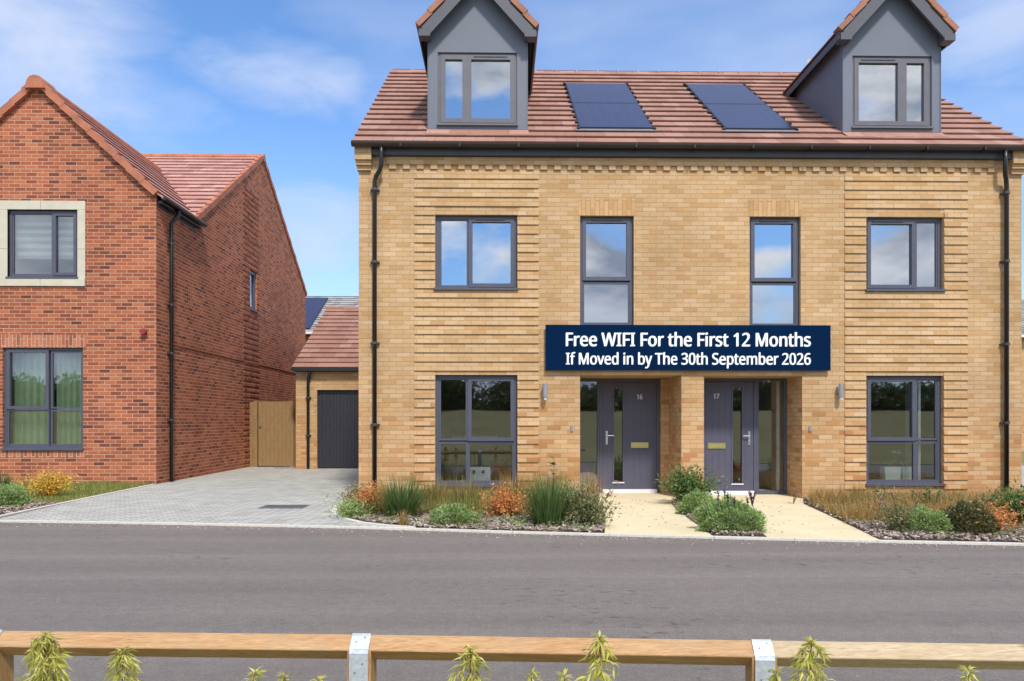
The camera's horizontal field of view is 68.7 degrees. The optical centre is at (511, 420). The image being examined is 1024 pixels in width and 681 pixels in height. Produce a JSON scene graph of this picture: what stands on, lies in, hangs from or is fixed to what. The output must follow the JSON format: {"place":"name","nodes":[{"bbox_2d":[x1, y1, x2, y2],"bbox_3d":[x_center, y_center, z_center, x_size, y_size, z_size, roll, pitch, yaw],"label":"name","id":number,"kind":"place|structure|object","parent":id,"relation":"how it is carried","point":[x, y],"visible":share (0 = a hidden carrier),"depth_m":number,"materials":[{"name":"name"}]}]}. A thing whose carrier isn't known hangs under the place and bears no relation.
{"place":"outdoors","nodes":[
{"label":"outdoors","id":0,"kind":"place"},
{"bbox_2d":[3,480,153,502],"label":"lawn","id":1,"kind":"structure","parent":0,"point":[86,494],"depth_m":12.97,"materials":[{"name":"green plant"}]},
{"bbox_2d":[0,469,17,485],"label":"leafy sprig","id":2,"kind":"object","parent":1,"relation":"on","point":[2,480],"visible":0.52,"depth_m":13.84,"materials":[{"name":"green plant"}]},
{"bbox_2d":[15,465,84,496],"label":"golden shrub","id":3,"kind":"object","parent":1,"relation":"on","point":[51,483],"visible":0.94,"depth_m":12.44,"materials":[{"name":"yellow plant"}]},
{"bbox_2d":[0,466,384,526],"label":"driveway","id":4,"kind":"structure","parent":0,"point":[242,495],"depth_m":12.04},
{"bbox_2d":[258,505,308,508],"bbox_3d":[-3.391,1.290,11.144,0.640,0.040,0.440,0,0,-1],"label":"drain cover","id":5,"kind":"object","parent":4,"relation":"on","point":[283,507],"visible":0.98,"depth_m":11.08,"materials":[{"name":"grey metal"}]},
{"bbox_2d":[291,306,358,468],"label":"garage","id":6,"kind":"structure","parent":0,"point":[325,366],"depth_m":20.11,"materials":[{"name":"yellow brick"}]},
{"bbox_2d":[250,401,295,466],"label":"side gate","id":7,"kind":"structure","parent":6,"relation":"attached to","point":[272,433],"depth_m":20.79,"materials":[{"name":"brown wood"}]},
{"bbox_2d":[318,390,358,468],"bbox_3d":[-4.011,0.226,20.148,2.403,2.108,0.052,0,0,-1],"label":"garage door","id":8,"kind":"structure","parent":6,"relation":"in","point":[338,410],"depth_m":20.11,"materials":[{"name":"paint"}]},
{"bbox_2d":[306,296,358,341],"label":"terraced house","id":9,"kind":"structure","parent":0,"point":[316,307],"depth_m":36.65,"materials":[{"name":"grey brick"}]},
{"bbox_2d":[0,522,1023,680],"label":"road","id":10,"kind":"structure","parent":0,"point":[76,577],"depth_m":5.67,"materials":[{"name":"grey asphalt"}]},
{"bbox_2d":[3,522,1021,550],"bbox_3d":[-0.622,1.293,8.442,12.276,0.008,0.750,0,0,8],"label":"road grit","id":11,"kind":"object","parent":10,"relation":"on","point":[832,544],"visible":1,"depth_m":8.37,"materials":[{"name":"grey gravel"}]},
{"bbox_2d":[0,0,1023,299],"label":"sky","id":12,"kind":"structure","parent":0,"point":[292,83],"materials":[{"name":"blue"}]},
{"bbox_2d":[587,493,878,539],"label":"path","id":13,"kind":"structure","parent":0,"point":[795,515],"depth_m":9.82,"materials":[{"name":"concrete"}]},
{"bbox_2d":[791,488,797,502],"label":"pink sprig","id":14,"kind":"object","parent":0,"point":[795,493],"visible":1,"depth_m":11.57,"materials":[{"name":"pink plant"}]},
{"bbox_2d":[604,451,1023,532],"bbox_3d":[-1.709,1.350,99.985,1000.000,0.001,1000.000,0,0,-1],"label":"ground","id":15,"kind":"structure","parent":0,"point":[1022,464],"depth_m":24.30,"materials":[{"name":"grey stone"}]},
{"bbox_2d":[0,501,56,514],"bbox_3d":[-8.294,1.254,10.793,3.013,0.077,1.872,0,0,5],"label":"bark mulch","id":16,"kind":"object","parent":15,"relation":"on","point":[6,510],"visible":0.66,"depth_m":10.91,"materials":[{"name":"grey gravel"}]},
{"bbox_2d":[0,482,32,508],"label":"green mound","id":17,"kind":"object","parent":16,"relation":"on","point":[17,494],"visible":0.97,"depth_m":11.11,"materials":[{"name":"green plant"}]},
{"bbox_2d":[9,498,54,505],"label":"lawn grass","id":18,"kind":"structure","parent":16,"relation":"on","point":[41,500],"depth_m":11.46,"materials":[{"name":"green plant"}]},
{"bbox_2d":[0,75,306,483],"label":"detached house","id":19,"kind":"structure","parent":15,"relation":"on","point":[168,301],"depth_m":15.19,"materials":[{"name":"red brick"}]},
{"bbox_2d":[13,353,51,443],"bbox_3d":[-9.900,-0.455,15.431,0.830,2.030,0.106,0,0,-1],"label":"curtain","id":20,"kind":"object","parent":19,"relation":"hanging from","point":[29,385],"visible":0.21,"depth_m":15.43,"materials":[{"name":"green fabric"}]},
{"bbox_2d":[5,210,77,278],"bbox_3d":[-9.484,-3.570,15.178,1.443,1.394,0.165,0,0,-1],"label":"window","id":21,"kind":"structure","parent":19,"relation":"in","point":[55,214],"depth_m":15.18,"materials":[{"name":"grey plastic"}]},
{"bbox_2d":[0,348,83,449],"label":"window","id":22,"kind":"structure","parent":19,"relation":"in","point":[8,352],"depth_m":15.19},
{"bbox_2d":[16,215,72,258],"bbox_3d":[-9.484,-3.769,15.363,1.360,0.902,0.005,0,0,-1],"label":"striped blind","id":23,"kind":"object","parent":19,"relation":"hanging from","point":[33,236],"visible":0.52,"depth_m":15.36,"materials":[{"name":"white fabric"}]},
{"bbox_2d":[57,353,81,443],"bbox_3d":[-9.025,-0.455,15.446,0.720,2.030,0.105,0,0,-1],"label":"curtain","id":24,"kind":"object","parent":19,"relation":"hanging from","point":[68,392],"visible":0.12,"depth_m":15.45,"materials":[{"name":"green fabric"}]},
{"bbox_2d":[250,270,258,312],"bbox_3d":[-7.351,-3.665,21.192,0.165,1.142,0.610,0,0,-1],"label":"window","id":25,"kind":"structure","parent":19,"relation":"in","point":[252,275],"depth_m":21.34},
{"bbox_2d":[0,484,415,527],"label":"path edging","id":26,"kind":"object","parent":15,"relation":"on","point":[333,513],"visible":0.38,"depth_m":10.37,"materials":[{"name":"concrete"}]},
{"bbox_2d":[339,500,605,532],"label":"bark mulch","id":27,"kind":"object","parent":15,"relation":"on","point":[377,517],"visible":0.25,"depth_m":9.06,"materials":[{"name":"grey gravel"}]},
{"bbox_2d":[323,481,383,518],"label":"shrub","id":28,"kind":"object","parent":27,"relation":"on","point":[348,511],"visible":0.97,"depth_m":9.82,"materials":[{"name":"green plant"}]},
{"bbox_2d":[326,483,380,503],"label":"shrub","id":29,"kind":"object","parent":27,"relation":"on","point":[355,492],"visible":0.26,"depth_m":11.12,"materials":[{"name":"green plant"}]},
{"bbox_2d":[344,479,408,513],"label":"orange shrub","id":30,"kind":"object","parent":27,"relation":"on","point":[369,492],"visible":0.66,"depth_m":10.14,"materials":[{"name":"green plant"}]},
{"bbox_2d":[395,508,410,525],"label":"grass tuft","id":31,"kind":"object","parent":27,"relation":"on","point":[402,519],"visible":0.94,"depth_m":9.05,"materials":[{"name":"brown plant"}]},
{"bbox_2d":[362,468,444,518],"bbox_3d":[-1.443,0.939,9.873,1.232,0.671,1.176,0,0,-1],"label":"grass tuft","id":32,"kind":"object","parent":27,"relation":"on","point":[400,502],"visible":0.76,"depth_m":9.71,"materials":[{"name":"green plant"}]},
{"bbox_2d":[409,475,454,505],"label":"wispy grass","id":33,"kind":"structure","parent":27,"relation":"on","point":[436,492],"depth_m":10.94,"materials":[{"name":"beige plant"}]},
{"bbox_2d":[427,502,482,527],"bbox_3d":[-0.721,1.140,9.200,0.604,0.310,0.593,0,0,-45],"label":"green mound","id":34,"kind":"object","parent":27,"relation":"on","point":[461,510],"visible":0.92,"depth_m":9.08,"materials":[{"name":"green plant"}]},
{"bbox_2d":[446,474,488,504],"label":"wispy grass","id":35,"kind":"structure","parent":27,"relation":"on","point":[469,491],"depth_m":10.66,"materials":[{"name":"beige plant"}]},
{"bbox_2d":[345,481,603,522],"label":"feather grass","id":36,"kind":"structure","parent":27,"relation":"on","point":[439,504],"depth_m":10.15,"materials":[{"name":"plant"}]},
{"bbox_2d":[344,496,608,531],"bbox_3d":[-0.597,1.192,10.414,3.874,0.176,3.915,0,0,-1],"label":"ground cover","id":37,"kind":"object","parent":27,"relation":"on","point":[480,523],"visible":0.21,"depth_m":9.03,"materials":[{"name":"grey stone"}]},
{"bbox_2d":[472,481,531,517],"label":"orange shrub","id":38,"kind":"object","parent":27,"relation":"on","point":[500,504],"visible":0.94,"depth_m":9.79,"materials":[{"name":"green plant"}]},
{"bbox_2d":[488,468,534,500],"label":"wispy grass","id":39,"kind":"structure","parent":27,"relation":"on","point":[510,480],"depth_m":11.40,"materials":[{"name":"beige plant"}]},
{"bbox_2d":[505,467,592,526],"bbox_3d":[0.425,0.906,9.082,1.172,0.738,1.240,0,0,-1],"label":"grass tuft","id":40,"kind":"object","parent":27,"relation":"on","point":[544,508],"visible":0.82,"depth_m":8.92,"materials":[{"name":"green plant"}]},
{"bbox_2d":[523,463,574,498],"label":"wispy grass","id":41,"kind":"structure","parent":27,"relation":"on","point":[551,478],"depth_m":11.26,"materials":[{"name":"beige plant"}]},
{"bbox_2d":[548,456,556,484],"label":"leafy sprig","id":42,"kind":"object","parent":27,"relation":"on","point":[552,465],"visible":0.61,"depth_m":11.47,"materials":[{"name":"green plant"}]},
{"bbox_2d":[550,476,595,505],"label":"leafy sprig","id":43,"kind":"object","parent":27,"relation":"on","point":[579,486],"visible":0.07,"depth_m":10.26,"materials":[{"name":"green plant"}]},
{"bbox_2d":[548,479,630,526],"bbox_3d":[0.909,0.999,9.052,0.949,0.626,0.824,0,0,26],"label":"seedhead shrub","id":44,"kind":"object","parent":27,"relation":"on","point":[586,510],"visible":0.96,"depth_m":8.97,"materials":[{"name":"green plant"}]},
{"bbox_2d":[571,467,616,502],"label":"wispy grass","id":45,"kind":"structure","parent":27,"relation":"on","point":[595,487],"depth_m":11.31,"materials":[{"name":"beige plant"}]},
{"bbox_2d":[0,520,1023,545],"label":"kerb","id":46,"kind":"structure","parent":15,"relation":"on","point":[577,533],"depth_m":8.56,"materials":[{"name":"concrete"}]},
{"bbox_2d":[351,0,1023,500],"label":"semi detached house","id":47,"kind":"structure","parent":15,"relation":"on","point":[855,184],"depth_m":12.40,"materials":[{"name":"yellow brick"}]},
{"bbox_2d":[450,430,498,468],"bbox_3d":[-0.729,0.555,14.865,0.950,0.750,0.650,0,0,-1],"label":"oven cooker","id":48,"kind":"object","parent":47,"relation":"in","point":[484,455],"visible":0.81,"depth_m":14.59,"materials":[{"name":"plastic"}]},
{"bbox_2d":[434,375,516,486],"bbox_3d":[-0.587,0.165,12.339,1.386,1.832,0.185,0,0,-1],"label":"window","id":49,"kind":"structure","parent":47,"relation":"in","point":[469,378],"depth_m":12.36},
{"bbox_2d":[434,216,518,289],"bbox_3d":[-0.587,-2.763,12.339,1.386,1.237,0.185,0,0,-1],"label":"window","id":50,"kind":"structure","parent":47,"relation":"in","point":[470,220],"depth_m":12.36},
{"bbox_2d":[470,467,490,479],"bbox_3d":[-0.546,0.895,12.670,0.365,0.230,0.205,0,0,-1],"label":"toaster","id":51,"kind":"object","parent":47,"relation":"on","point":[480,472],"visible":0.81,"depth_m":12.59,"materials":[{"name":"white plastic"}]},
{"bbox_2d":[580,217,632,324],"bbox_3d":[1.562,-2.471,12.417,0.879,1.803,0.102,0,0,-1],"label":"window","id":52,"kind":"structure","parent":47,"relation":"in","point":[628,221],"depth_m":12.39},
{"bbox_2d":[580,379,659,492],"bbox_3d":[1.875,0.268,13.354,1.515,2.035,0.141,0,0,-1],"label":"front door","id":53,"kind":"structure","parent":47,"relation":"in","point":[641,397],"depth_m":13.35,"materials":[{"name":"paint"}]},
{"bbox_2d":[545,325,830,370],"bbox_3d":[2.894,-1.200,12.311,4.693,0.744,0.079,0,0,-1],"label":"banner sign","id":54,"kind":"object","parent":47,"relation":"attached to","point":[708,347],"visible":1,"depth_m":12.28,"materials":[{"name":"blue plastic"}]},
{"bbox_2d":[704,378,786,494],"bbox_3d":[3.997,0.268,13.040,1.573,2.035,0.141,0,0,-1],"label":"front door","id":55,"kind":"structure","parent":47,"relation":"in","point":[718,395],"depth_m":13.03,"materials":[{"name":"paint"}]},
{"bbox_2d":[750,218,798,324],"bbox_3d":[4.347,-2.465,12.465,0.843,1.811,0.102,0,0,-1],"label":"window","id":56,"kind":"structure","parent":47,"relation":"in","point":[794,222],"depth_m":12.44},
{"bbox_2d":[776,381,779,490],"bbox_3d":[4.683,0.265,13.202,0.055,1.930,0.040,0,0,-1],"label":"blind edge","id":57,"kind":"object","parent":47,"relation":"attached to","point":[777,435],"visible":1,"depth_m":13.18,"materials":[{"name":"white plastic"}]},
{"bbox_2d":[880,448,901,479],"bbox_3d":[6.480,0.736,12.779,0.334,0.557,0.172,0,0,-1],"label":"plant pot","id":58,"kind":"object","parent":47,"relation":"on","point":[887,472],"visible":0.96,"depth_m":12.69,"materials":[{"name":"white ceramic"}]},
{"bbox_2d":[897,458,911,478],"bbox_3d":[6.699,0.821,12.784,0.275,0.385,0.179,0,0,-1],"label":"plant pot","id":59,"kind":"object","parent":47,"relation":"on","point":[906,471],"visible":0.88,"depth_m":12.70,"materials":[{"name":"white ceramic"}]},
{"bbox_2d":[865,376,945,485],"bbox_3d":[6.510,0.165,12.461,1.329,1.822,0.185,0,0,-1],"label":"window","id":60,"kind":"structure","parent":47,"relation":"in","point":[913,380],"depth_m":12.49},
{"bbox_2d":[865,218,946,291],"bbox_3d":[6.514,-2.761,12.461,1.337,1.234,0.185,0,0,-1],"label":"window","id":61,"kind":"structure","parent":47,"relation":"in","point":[912,222],"depth_m":12.47,"materials":[{"name":"grey plastic"}]},
{"bbox_2d":[905,381,920,478],"bbox_3d":[6.862,0.145,12.819,0.040,1.730,0.400,0,0,-1],"label":"blind edge","id":62,"kind":"object","parent":47,"relation":"attached to","point":[908,450],"visible":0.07,"depth_m":12.83,"materials":[{"name":"white plastic"}]},
{"bbox_2d":[672,498,766,536],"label":"bark mulch","id":63,"kind":"object","parent":15,"relation":"on","point":[725,531],"visible":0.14,"depth_m":8.48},
{"bbox_2d":[676,488,712,514],"bbox_3d":[2.576,1.109,10.298,0.595,0.402,0.587,0,0,34],"label":"green mound","id":64,"kind":"object","parent":63,"relation":"on","point":[692,497],"visible":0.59,"depth_m":10.21,"materials":[{"name":"green plant"}]},
{"bbox_2d":[654,461,739,501],"bbox_3d":[2.725,0.977,11.504,1.186,0.697,1.067,0,0,-44],"label":"leafy bush","id":65,"kind":"object","parent":63,"relation":"on","point":[687,484],"visible":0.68,"depth_m":11.47,"materials":[{"name":"green plant"}]},
{"bbox_2d":[694,496,729,517],"bbox_3d":[2.626,1.136,9.753,0.495,0.332,0.504,0,0,-1],"label":"green mound","id":66,"kind":"object","parent":63,"relation":"on","point":[705,502],"visible":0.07,"depth_m":9.71,"materials":[{"name":"green plant"}]},
{"bbox_2d":[670,496,766,534],"bbox_3d":[2.639,1.183,10.165,0.912,0.195,3.734,0,0,7],"label":"ground cover","id":67,"kind":"object","parent":63,"relation":"on","point":[721,520],"visible":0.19,"depth_m":8.59,"materials":[{"name":"grey stone"}]},
{"bbox_2d":[692,489,767,533],"bbox_3d":[2.550,1.057,8.758,0.899,0.513,0.746,0,0,-1],"label":"green mound","id":68,"kind":"object","parent":63,"relation":"on","point":[711,513],"visible":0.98,"depth_m":8.57,"materials":[{"name":"green plant"}]},
{"bbox_2d":[803,496,1023,542],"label":"bark mulch","id":69,"kind":"object","parent":15,"relation":"on","point":[920,533],"visible":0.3,"depth_m":8.31,"materials":[{"name":"grey gravel"}]},
{"bbox_2d":[873,484,887,501],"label":"leafy sprig","id":70,"kind":"object","parent":69,"relation":"on","point":[876,490],"visible":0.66,"depth_m":11.03,"materials":[{"name":"green plant"}]},
{"bbox_2d":[856,486,934,531],"bbox_3d":[4.392,1.012,8.601,0.804,0.532,0.792,0,0,-43],"label":"shrub","id":71,"kind":"object","parent":69,"relation":"on","point":[897,516],"visible":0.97,"depth_m":8.56,"materials":[{"name":"green plant"}]},
{"bbox_2d":[801,489,1023,539],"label":"ground cover","id":72,"kind":"object","parent":69,"relation":"on","point":[1008,530],"visible":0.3,"depth_m":8.78,"materials":[{"name":"grey plant"}]},
{"bbox_2d":[802,480,1023,525],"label":"feather grass","id":73,"kind":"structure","parent":69,"relation":"on","point":[943,504],"depth_m":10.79,"materials":[{"name":"brown plant"}]},
{"bbox_2d":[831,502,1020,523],"bbox_3d":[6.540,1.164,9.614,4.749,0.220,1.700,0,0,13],"label":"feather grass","id":74,"kind":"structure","parent":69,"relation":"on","point":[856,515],"depth_m":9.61,"materials":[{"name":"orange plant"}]},
{"bbox_2d":[910,484,943,506],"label":"leafy sprig","id":75,"kind":"object","parent":69,"relation":"on","point":[939,493],"visible":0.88,"depth_m":10.78,"materials":[{"name":"green plant"}]},
{"bbox_2d":[901,502,953,534],"bbox_3d":[4.737,1.114,8.583,0.589,0.361,0.581,0,0,-41],"label":"green mound","id":76,"kind":"object","parent":69,"relation":"on","point":[931,518],"visible":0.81,"depth_m":8.46,"materials":[{"name":"green plant"}]},
{"bbox_2d":[930,499,1001,535],"bbox_3d":[5.178,1.090,8.498,0.719,0.418,0.599,0,0,-1],"label":"dark shrub","id":77,"kind":"object","parent":69,"relation":"on","point":[958,511],"visible":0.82,"depth_m":8.37,"materials":[{"name":"green plant"}]},
{"bbox_2d":[978,492,1001,505],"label":"leafy sprig","id":78,"kind":"object","parent":69,"relation":"on","point":[983,499],"visible":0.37,"depth_m":10.52,"materials":[{"name":"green plant"}]},
{"bbox_2d":[962,498,1023,533],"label":"orange shrub","id":79,"kind":"object","parent":69,"relation":"on","point":[1002,519],"visible":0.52,"depth_m":8.46,"materials":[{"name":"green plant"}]},
{"bbox_2d":[982,475,1023,522],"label":"leafy bush","id":80,"kind":"object","parent":69,"relation":"on","point":[1016,498],"visible":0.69,"depth_m":9.18,"materials":[{"name":"green plant"}]},
{"bbox_2d":[1022,300,1023,450],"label":"terraced house","id":81,"kind":"structure","parent":0,"point":[1022,375],"depth_m":33.40,"materials":[{"name":"yellow brick"}]},
{"bbox_2d":[1022,465,1023,489],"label":"hardstanding","id":82,"kind":"structure","parent":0,"point":[1022,476],"depth_m":17.45,"materials":[{"name":"white"}]},
{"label":"verge","id":83,"kind":"structure","parent":0,"visible":0},
{"bbox_2d":[14,630,77,680],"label":"plant","id":84,"kind":"object","parent":83,"relation":"on","point":[40,649],"visible":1,"depth_m":2.59,"materials":[{"name":"green plant"}]},
{"bbox_2d":[103,646,142,680],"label":"plant","id":85,"kind":"object","parent":83,"relation":"on","point":[118,660],"visible":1,"depth_m":2.53,"materials":[{"name":"green plant"}]},
{"bbox_2d":[243,666,266,680],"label":"sapling","id":86,"kind":"object","parent":83,"relation":"on","point":[259,672],"visible":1,"depth_m":2.50,"materials":[{"name":"green plant"}]},
{"bbox_2d":[276,671,292,680],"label":"sapling","id":87,"kind":"object","parent":83,"relation":"on","point":[282,678],"visible":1,"depth_m":2.61,"materials":[{"name":"green plant"}]},
{"bbox_2d":[312,675,328,680],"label":"sapling","id":88,"kind":"object","parent":83,"relation":"on","point":[319,677],"visible":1,"depth_m":2.52,"materials":[{"name":"green plant"}]},
{"bbox_2d":[447,644,494,680],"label":"sapling","id":89,"kind":"object","parent":83,"relation":"on","point":[470,662],"visible":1,"depth_m":2.51,"materials":[{"name":"green plant"}]},
{"bbox_2d":[0,629,1023,680],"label":"knee rail fence","id":90,"kind":"object","parent":83,"relation":"on","point":[361,653],"visible":0.99,"depth_m":2.97,"materials":[{"name":"brown wood"}]},
{"bbox_2d":[524,667,541,680],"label":"sapling","id":91,"kind":"object","parent":83,"relation":"on","point":[531,675],"visible":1,"depth_m":2.62,"materials":[{"name":"green plant"}]},
{"bbox_2d":[555,668,572,680],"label":"sapling","id":92,"kind":"object","parent":83,"relation":"on","point":[563,678],"visible":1,"depth_m":2.58,"materials":[{"name":"green plant"}]},
{"bbox_2d":[575,630,621,680],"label":"sapling","id":93,"kind":"object","parent":83,"relation":"on","point":[599,646],"visible":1,"depth_m":2.50,"materials":[{"name":"green plant"}]},
{"bbox_2d":[766,666,784,680],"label":"sapling","id":94,"kind":"object","parent":83,"relation":"on","point":[774,676],"visible":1,"depth_m":2.58,"materials":[{"name":"green plant"}]},
{"bbox_2d":[786,636,834,680],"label":"sapling","id":95,"kind":"object","parent":83,"relation":"on","point":[809,659],"visible":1,"depth_m":2.64,"materials":[{"name":"green plant"}]},
{"bbox_2d":[957,665,979,680],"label":"sapling","id":96,"kind":"object","parent":83,"relation":"on","point":[969,671],"visible":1,"depth_m":2.53,"materials":[{"name":"yellow plant"}]}
]}

